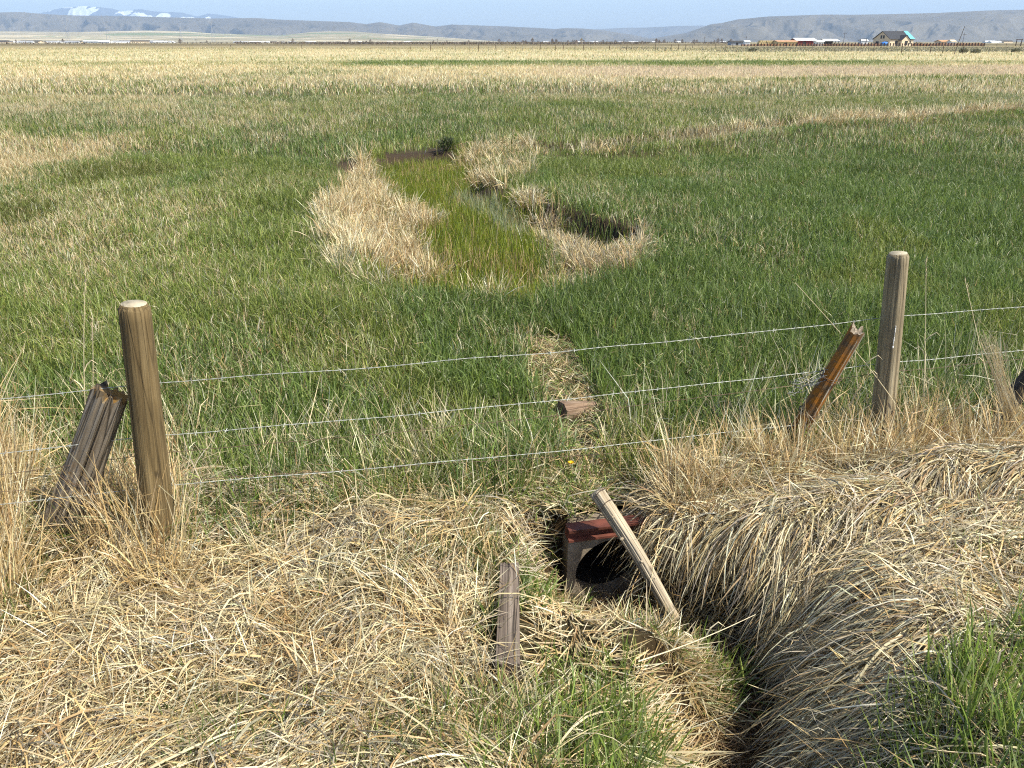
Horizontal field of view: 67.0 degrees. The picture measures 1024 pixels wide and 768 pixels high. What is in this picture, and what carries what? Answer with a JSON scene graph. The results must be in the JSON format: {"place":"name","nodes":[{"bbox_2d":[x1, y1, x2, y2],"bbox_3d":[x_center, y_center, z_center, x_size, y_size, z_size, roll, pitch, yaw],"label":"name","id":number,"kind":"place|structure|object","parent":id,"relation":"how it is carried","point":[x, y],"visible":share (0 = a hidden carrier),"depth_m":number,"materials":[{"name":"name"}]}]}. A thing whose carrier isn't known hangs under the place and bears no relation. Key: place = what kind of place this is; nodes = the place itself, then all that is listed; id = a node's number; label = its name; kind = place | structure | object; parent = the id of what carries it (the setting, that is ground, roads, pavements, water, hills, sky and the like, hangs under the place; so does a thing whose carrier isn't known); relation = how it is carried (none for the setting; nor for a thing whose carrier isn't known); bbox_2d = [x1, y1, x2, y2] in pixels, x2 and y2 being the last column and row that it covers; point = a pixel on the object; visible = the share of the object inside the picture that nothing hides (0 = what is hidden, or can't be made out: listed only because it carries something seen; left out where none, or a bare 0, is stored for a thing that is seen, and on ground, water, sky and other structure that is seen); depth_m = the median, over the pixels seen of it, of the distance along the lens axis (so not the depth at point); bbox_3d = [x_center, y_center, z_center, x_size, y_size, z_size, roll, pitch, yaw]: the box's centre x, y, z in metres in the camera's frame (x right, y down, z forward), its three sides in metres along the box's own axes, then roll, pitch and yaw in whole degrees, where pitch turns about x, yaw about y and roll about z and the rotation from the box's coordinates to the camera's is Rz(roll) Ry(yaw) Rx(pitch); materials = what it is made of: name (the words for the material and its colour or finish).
{"place":"outdoors","nodes":[
{"label":"outdoors","id":0,"kind":"place"},
{"bbox_2d":[39,6,236,17],"bbox_3d":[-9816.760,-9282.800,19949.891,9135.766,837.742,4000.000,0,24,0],"label":"mountains","id":1,"kind":"structure","parent":0,"point":[87,11],"depth_m":19698.59,"materials":[{"name":"white snow"}]},
{"bbox_2d":[0,31,496,41],"bbox_3d":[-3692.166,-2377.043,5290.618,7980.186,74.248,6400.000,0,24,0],"label":"foothills","id":2,"kind":"structure","parent":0,"point":[328,36],"depth_m":3735.16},
{"bbox_2d":[0,12,647,41],"bbox_3d":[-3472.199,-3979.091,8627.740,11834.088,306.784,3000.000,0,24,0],"label":"hills","id":3,"kind":"structure","parent":0,"point":[20,21],"depth_m":8104.53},
{"bbox_2d":[321,139,645,303],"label":"marsh grass","id":4,"kind":"structure","parent":0,"point":[465,204],"depth_m":10.14,"materials":[{"name":"green plant"}]},
{"bbox_2d":[0,89,1023,161],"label":"meadow grass","id":5,"kind":"structure","parent":0,"point":[42,117],"depth_m":21.62,"materials":[{"name":"plant"}]},
{"bbox_2d":[0,42,1023,767],"bbox_3d":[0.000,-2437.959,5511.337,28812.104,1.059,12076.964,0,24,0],"label":"ground","id":6,"kind":"structure","parent":0,"point":[558,520],"depth_m":16.86,"materials":[{"name":"beige plant"}]},
{"bbox_2d":[21,40,42,42],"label":"distant house","id":7,"kind":"structure","parent":6,"relation":"on","point":[38,41],"depth_m":1268.51,"materials":[{"name":"beige"}]},
{"bbox_2d":[60,17,69,40],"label":"transmission tower","id":8,"kind":"structure","parent":6,"relation":"on","point":[66,30],"depth_m":2092.21,"materials":[{"name":"metal"}]},
{"bbox_2d":[39,380,127,542],"bbox_3d":[-1.969,0.473,3.514,0.186,1.200,0.150,27,25,-12],"label":"leaning post","id":9,"kind":"object","parent":6,"relation":"on","point":[100,421],"visible":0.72,"depth_m":3.35,"materials":[{"name":"brown wood"}]},
{"bbox_2d":[71,267,96,403],"bbox_3d":[-2.198,-0.026,4.011,0.232,1.200,0.020,-2,24,-4],"label":"dry stalk","id":10,"kind":"object","parent":6,"relation":"on","point":[83,342],"visible":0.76,"depth_m":3.96,"materials":[{"name":"beige plant"}]},
{"bbox_2d":[77,318,92,415],"bbox_3d":[-2.110,0.146,3.847,0.266,1.020,0.029,0,24,0],"label":"dry stalk","id":11,"kind":"object","parent":6,"relation":"on","point":[91,339],"visible":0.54,"depth_m":3.67,"materials":[{"name":"beige plant"}]},
{"bbox_2d":[83,40,110,42],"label":"distant house","id":12,"kind":"structure","parent":6,"relation":"on","point":[90,41],"depth_m":1411.39,"materials":[{"name":"white metal"}]},
{"bbox_2d":[112,41,130,42],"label":"distant house","id":13,"kind":"structure","parent":6,"relation":"on","point":[121,41],"depth_m":1283.76,"materials":[{"name":"white metal"}]},
{"bbox_2d":[119,40,149,42],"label":"distant house","id":14,"kind":"structure","parent":6,"relation":"on","point":[139,41],"depth_m":1328.17,"materials":[{"name":"beige"}]},
{"bbox_2d":[118,300,175,547],"bbox_3d":[-1.580,0.365,3.407,0.144,1.517,0.157,5,24,-2],"label":"fence post","id":15,"kind":"object","parent":6,"relation":"on","point":[143,386],"visible":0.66,"depth_m":3.24,"materials":[{"name":"brown wood"}]},
{"bbox_2d":[21,475,642,545],"bbox_3d":[0.727,0.471,4.248,10.216,0.415,0.028,-7,25,-14],"label":"barbed wire","id":16,"kind":"object","parent":15,"relation":"attached to","point":[275,514],"visible":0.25,"depth_m":3.65,"materials":[{"name":"silver metal"}]},
{"bbox_2d":[1,445,730,491],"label":"plain wire","id":17,"kind":"object","parent":15,"relation":"attached to","point":[357,469],"visible":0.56,"depth_m":3.79,"materials":[{"name":"silver metal"}]},
{"bbox_2d":[0,405,989,504],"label":"barbed wire","id":18,"kind":"object","parent":15,"relation":"attached to","point":[585,448],"visible":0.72,"depth_m":3.82,"materials":[{"name":"silver metal"}]},
{"bbox_2d":[0,306,1018,399],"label":"barbed wire","id":19,"kind":"object","parent":15,"relation":"attached to","point":[732,334],"visible":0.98,"depth_m":3.73,"materials":[{"name":"silver metal"}]},
{"bbox_2d":[0,359,1018,474],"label":"plain wire","id":20,"kind":"object","parent":15,"relation":"attached to","point":[489,422],"visible":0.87,"depth_m":3.88,"materials":[{"name":"silver metal"}]},
{"bbox_2d":[0,350,1023,455],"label":"barbed wire","id":21,"kind":"object","parent":15,"relation":"attached to","point":[393,416],"visible":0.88,"depth_m":3.81,"materials":[{"name":"silver metal"}]},
{"bbox_2d":[0,425,643,767],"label":"fallen straw","id":22,"kind":"object","parent":6,"relation":"on","point":[122,757],"visible":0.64,"depth_m":2.87,"materials":[{"name":"beige plant"}]},
{"bbox_2d":[1,41,727,44],"bbox_3d":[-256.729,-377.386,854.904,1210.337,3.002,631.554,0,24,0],"label":"distant brush","id":23,"kind":"object","parent":6,"relation":"on","point":[452,42],"visible":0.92,"depth_m":675.97,"materials":[{"name":"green plant"}]},
{"bbox_2d":[434,135,456,150],"bbox_3d":[-1.433,-5.190,16.684,0.505,0.417,0.506,0,24,0],"label":"dark sedge","id":24,"kind":"object","parent":6,"relation":"on","point":[448,142],"visible":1,"depth_m":16.64,"materials":[{"name":"green plant"}]},
{"bbox_2d":[286,128,667,310],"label":"dry tussock grass","id":25,"kind":"structure","parent":6,"relation":"on","point":[369,240],"depth_m":9.97,"materials":[{"name":"plant"}]},
{"bbox_2d":[495,562,519,681],"bbox_3d":[-0.013,0.936,3.127,0.093,0.094,0.623,0,24,0],"label":"fallen timber","id":26,"kind":"object","parent":6,"relation":"on","point":[513,626],"visible":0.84,"depth_m":3.03,"materials":[{"name":"brown wood"}]},
{"bbox_2d":[0,247,1023,569],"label":"meadow grass","id":27,"kind":"structure","parent":6,"relation":"on","point":[628,305],"depth_m":5.77,"materials":[{"name":"green plant"}]},
{"bbox_2d":[0,146,1023,268],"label":"meadow grass","id":28,"kind":"structure","parent":6,"relation":"on","point":[248,184],"depth_m":11.03,"materials":[{"name":"green plant"}]},
{"bbox_2d":[0,294,1023,659],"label":"tall dry grass","id":29,"kind":"structure","parent":6,"relation":"on","point":[20,460],"depth_m":3.98,"materials":[{"name":"plant"}]},
{"bbox_2d":[0,399,1023,767],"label":"green grass","id":30,"kind":"structure","parent":6,"relation":"on","point":[1006,721],"depth_m":2.65,"materials":[{"name":"green plant"}]},
{"bbox_2d":[0,408,1023,767],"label":"straw thatch","id":31,"kind":"object","parent":6,"relation":"on","point":[644,672],"visible":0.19,"depth_m":2.98,"materials":[{"name":"beige plant"}]},
{"bbox_2d":[0,47,1023,61],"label":"meadow grass","id":32,"kind":"structure","parent":6,"relation":"on","point":[297,50],"depth_m":146.80,"materials":[{"name":"beige plant"}]},
{"bbox_2d":[555,401,596,419],"bbox_3d":[0.434,0.168,5.024,0.272,0.154,0.146,-8,-5,-29],"label":"log chunk","id":33,"kind":"object","parent":6,"relation":"on","point":[573,406],"visible":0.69,"depth_m":4.96,"materials":[{"name":"brown wood"}]},
{"bbox_2d":[562,506,662,603],"bbox_3d":[0.362,0.613,4.862,0.582,0.662,1.962,-5,24,-11],"label":"culvert","id":34,"kind":"object","parent":6,"relation":"on","point":[584,540],"visible":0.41,"depth_m":4.03,"materials":[{"name":"concrete"}]},
{"bbox_2d":[590,488,679,622],"bbox_3d":[0.592,0.820,3.711,0.092,0.713,0.091,-31,-3,6],"label":"bleached pole","id":35,"kind":"object","parent":6,"relation":"on","point":[603,501],"visible":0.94,"depth_m":3.69,"materials":[{"name":"brown wood"}]},
{"bbox_2d":[540,569,759,747],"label":"shelf grass","id":36,"kind":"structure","parent":6,"relation":"on","point":[651,628],"depth_m":3.29,"materials":[{"name":"plant"}]},
{"bbox_2d":[633,613,663,621],"bbox_3d":[0.622,1.136,3.713,0.226,0.027,0.026,-12,15,-5],"label":"broken stick","id":37,"kind":"object","parent":36,"relation":"on","point":[661,615],"visible":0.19,"depth_m":3.71,"materials":[{"name":"brown wood"}]},
{"bbox_2d":[638,614,755,661],"bbox_3d":[0.690,0.916,2.821,0.511,0.087,0.029,-10,26,-21],"label":"dry stalk","id":38,"kind":"object","parent":6,"relation":"on","point":[687,634],"visible":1,"depth_m":2.80,"materials":[{"name":"beige plant"}]},
{"bbox_2d":[522,509,932,767],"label":"ditch litter","id":39,"kind":"object","parent":6,"relation":"on","point":[738,747],"visible":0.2,"depth_m":3.29,"materials":[{"name":"plant"}]},
{"bbox_2d":[727,41,742,44],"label":"long shed","id":40,"kind":"structure","parent":6,"relation":"on","point":[735,42],"depth_m":494.47,"materials":[{"name":"grey metal"}]},
{"bbox_2d":[757,40,773,43],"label":"haystack","id":41,"kind":"object","parent":6,"relation":"on","point":[765,41],"visible":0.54,"depth_m":420.82,"materials":[{"name":"plant"}]},
{"bbox_2d":[758,43,796,45],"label":"board fence","id":42,"kind":"object","parent":6,"relation":"on","point":[777,44],"visible":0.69,"depth_m":399.33,"materials":[{"name":"brown wood"}]},
{"bbox_2d":[773,40,797,43],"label":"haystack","id":43,"kind":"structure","parent":6,"relation":"on","point":[784,41],"depth_m":413.69,"materials":[{"name":"plant"}]},
{"bbox_2d":[559,407,1023,767],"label":"matted dry grass","id":44,"kind":"structure","parent":6,"relation":"on","point":[851,591],"depth_m":3.43,"materials":[{"name":"plant"}]},
{"bbox_2d":[569,96,1023,156],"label":"dry grass","id":45,"kind":"structure","parent":6,"relation":"on","point":[816,118],"depth_m":21.59,"materials":[{"name":"plant"}]},
{"bbox_2d":[790,38,815,43],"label":"barn","id":46,"kind":"structure","parent":6,"relation":"on","point":[805,40],"depth_m":430.17,"materials":[{"name":"white metal"}]},
{"bbox_2d":[813,40,824,43],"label":"white shed","id":47,"kind":"structure","parent":6,"relation":"on","point":[819,41],"depth_m":408.20,"materials":[{"name":"metal"}]},
{"bbox_2d":[797,43,844,45],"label":"board fence","id":48,"kind":"object","parent":6,"relation":"on","point":[822,44],"visible":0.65,"depth_m":397.50,"materials":[{"name":"brown wood"}]},
{"bbox_2d":[620,46,1023,51],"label":"sagebrush","id":49,"kind":"object","parent":6,"relation":"on","point":[874,49],"visible":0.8,"depth_m":207.91,"materials":[{"name":"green plant"}]},
{"bbox_2d":[784,322,864,446],"bbox_3d":[1.640,0.106,4.377,0.269,1.053,0.126,17,26,-8],"label":"leaning post","id":50,"kind":"object","parent":6,"relation":"on","point":[820,392],"visible":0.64,"depth_m":4.27,"materials":[{"name":"brown wood"}]},
{"bbox_2d":[821,39,839,43],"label":"open shelter","id":51,"kind":"object","parent":6,"relation":"on","point":[829,41],"visible":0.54,"depth_m":415.73,"materials":[{"name":"white metal"}]},
{"bbox_2d":[797,285,913,428],"bbox_3d":[1.966,-0.065,4.305,0.940,1.037,0.044,-1,24,-3],"label":"dry stalk","id":52,"kind":"object","parent":6,"relation":"on","point":[868,366],"visible":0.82,"depth_m":4.29,"materials":[{"name":"beige plant"}]},
{"bbox_2d":[845,43,880,45],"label":"board fence","id":53,"kind":"object","parent":6,"relation":"on","point":[865,44],"visible":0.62,"depth_m":384.68,"materials":[{"name":"brown wood"}]},
{"bbox_2d":[858,39,868,43],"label":"white shed","id":54,"kind":"structure","parent":6,"relation":"on","point":[863,41],"depth_m":549.02,"materials":[{"name":"metal"}]},
{"bbox_2d":[870,251,908,437],"bbox_3d":[2.135,-0.043,4.418,0.133,1.447,0.145,-6,24,2],"label":"fence post","id":55,"kind":"object","parent":6,"relation":"on","point":[887,365],"visible":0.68,"depth_m":4.27,"materials":[{"name":"grey wood"}]},
{"bbox_2d":[872,31,914,45],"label":"house","id":56,"kind":"structure","parent":6,"relation":"on","point":[898,37],"depth_m":404.93,"materials":[{"name":"beige"}]},
{"bbox_2d":[881,43,911,45],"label":"board fence","id":57,"kind":"object","parent":6,"relation":"on","point":[896,44],"visible":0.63,"depth_m":380.70,"materials":[{"name":"brown wood"}]},
{"bbox_2d":[912,43,936,45],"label":"board fence","id":58,"kind":"object","parent":6,"relation":"on","point":[924,44],"visible":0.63,"depth_m":395.67,"materials":[{"name":"brown wood"}]},
{"bbox_2d":[915,256,939,404],"bbox_3d":[2.445,-0.217,4.569,0.237,1.098,0.031,0,24,0],"label":"dry stalk","id":59,"kind":"object","parent":6,"relation":"on","point":[925,337],"visible":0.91,"depth_m":4.54,"materials":[{"name":"beige plant"}]},
{"bbox_2d":[934,40,947,43],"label":"pale outbuilding","id":60,"kind":"structure","parent":6,"relation":"on","point":[940,41],"depth_m":431.88,"materials":[{"name":"beige"}]},
{"bbox_2d":[937,43,984,45],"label":"board fence","id":61,"kind":"object","parent":6,"relation":"on","point":[959,44],"visible":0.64,"depth_m":399.20,"materials":[{"name":"brown wood"}]},
{"bbox_2d":[957,48,968,52],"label":"sagebrush plant","id":62,"kind":"object","parent":6,"relation":"on","point":[964,50],"visible":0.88,"depth_m":161.34,"materials":[{"name":"green plant"}]},
{"bbox_2d":[970,48,980,53],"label":"sagebrush plant","id":63,"kind":"object","parent":6,"relation":"on","point":[978,50],"visible":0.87,"depth_m":154.50,"materials":[{"name":"green plant"}]},
{"bbox_2d":[965,278,996,408],"bbox_3d":[2.800,-0.155,4.574,0.450,0.982,0.052,0,24,0],"label":"dry stalk","id":64,"kind":"object","parent":6,"relation":"on","point":[979,343],"visible":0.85,"depth_m":4.54,"materials":[{"name":"beige plant"}]},
{"bbox_2d":[974,329,1023,436],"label":"straw clump","id":65,"kind":"object","parent":6,"relation":"on","point":[1002,393],"visible":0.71,"depth_m":4.33,"materials":[{"name":"beige plant"}]},
{"bbox_2d":[975,369,1023,436],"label":"leaning post","id":66,"kind":"object","parent":6,"relation":"on","point":[1018,387],"visible":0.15,"depth_m":4.64,"materials":[{"name":"brown wood"}]},
{"bbox_2d":[1001,40,1012,42],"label":"distant house","id":67,"kind":"structure","parent":6,"relation":"on","point":[1006,41],"depth_m":1262.30,"materials":[{"name":"beige"}]},
{"bbox_2d":[0,59,1023,97],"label":"meadow grass","id":68,"kind":"structure","parent":0,"point":[24,66],"depth_m":51.81,"materials":[{"name":"beige plant"}]},
{"bbox_2d":[496,328,635,600],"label":"trodden grass","id":69,"kind":"structure","parent":0,"point":[563,390],"depth_m":4.75,"materials":[{"name":"plant"}]},
{"bbox_2d":[595,26,703,37],"bbox_3d":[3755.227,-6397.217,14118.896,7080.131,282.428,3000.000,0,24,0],"label":"hills","id":70,"kind":"structure","parent":0,"point":[651,32],"depth_m":13798.06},
{"bbox_2d":[580,595,790,767],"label":"ditch water","id":71,"kind":"structure","parent":0,"point":[682,614],"depth_m":4.00,"materials":[{"name":"black liquid"}]},
{"bbox_2d":[599,10,1023,41],"bbox_3d":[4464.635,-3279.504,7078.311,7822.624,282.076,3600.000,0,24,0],"label":"hills","id":72,"kind":"structure","parent":0,"point":[994,25],"depth_m":6289.72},
{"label":"far post","id":73,"kind":"object","parent":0,"visible":0},
{"bbox_2d":[729,46,1016,51],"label":"wire","id":74,"kind":"object","parent":73,"relation":"attached to","point":[858,50],"visible":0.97,"depth_m":148.74,"materials":[{"name":"metal"}]}
]}

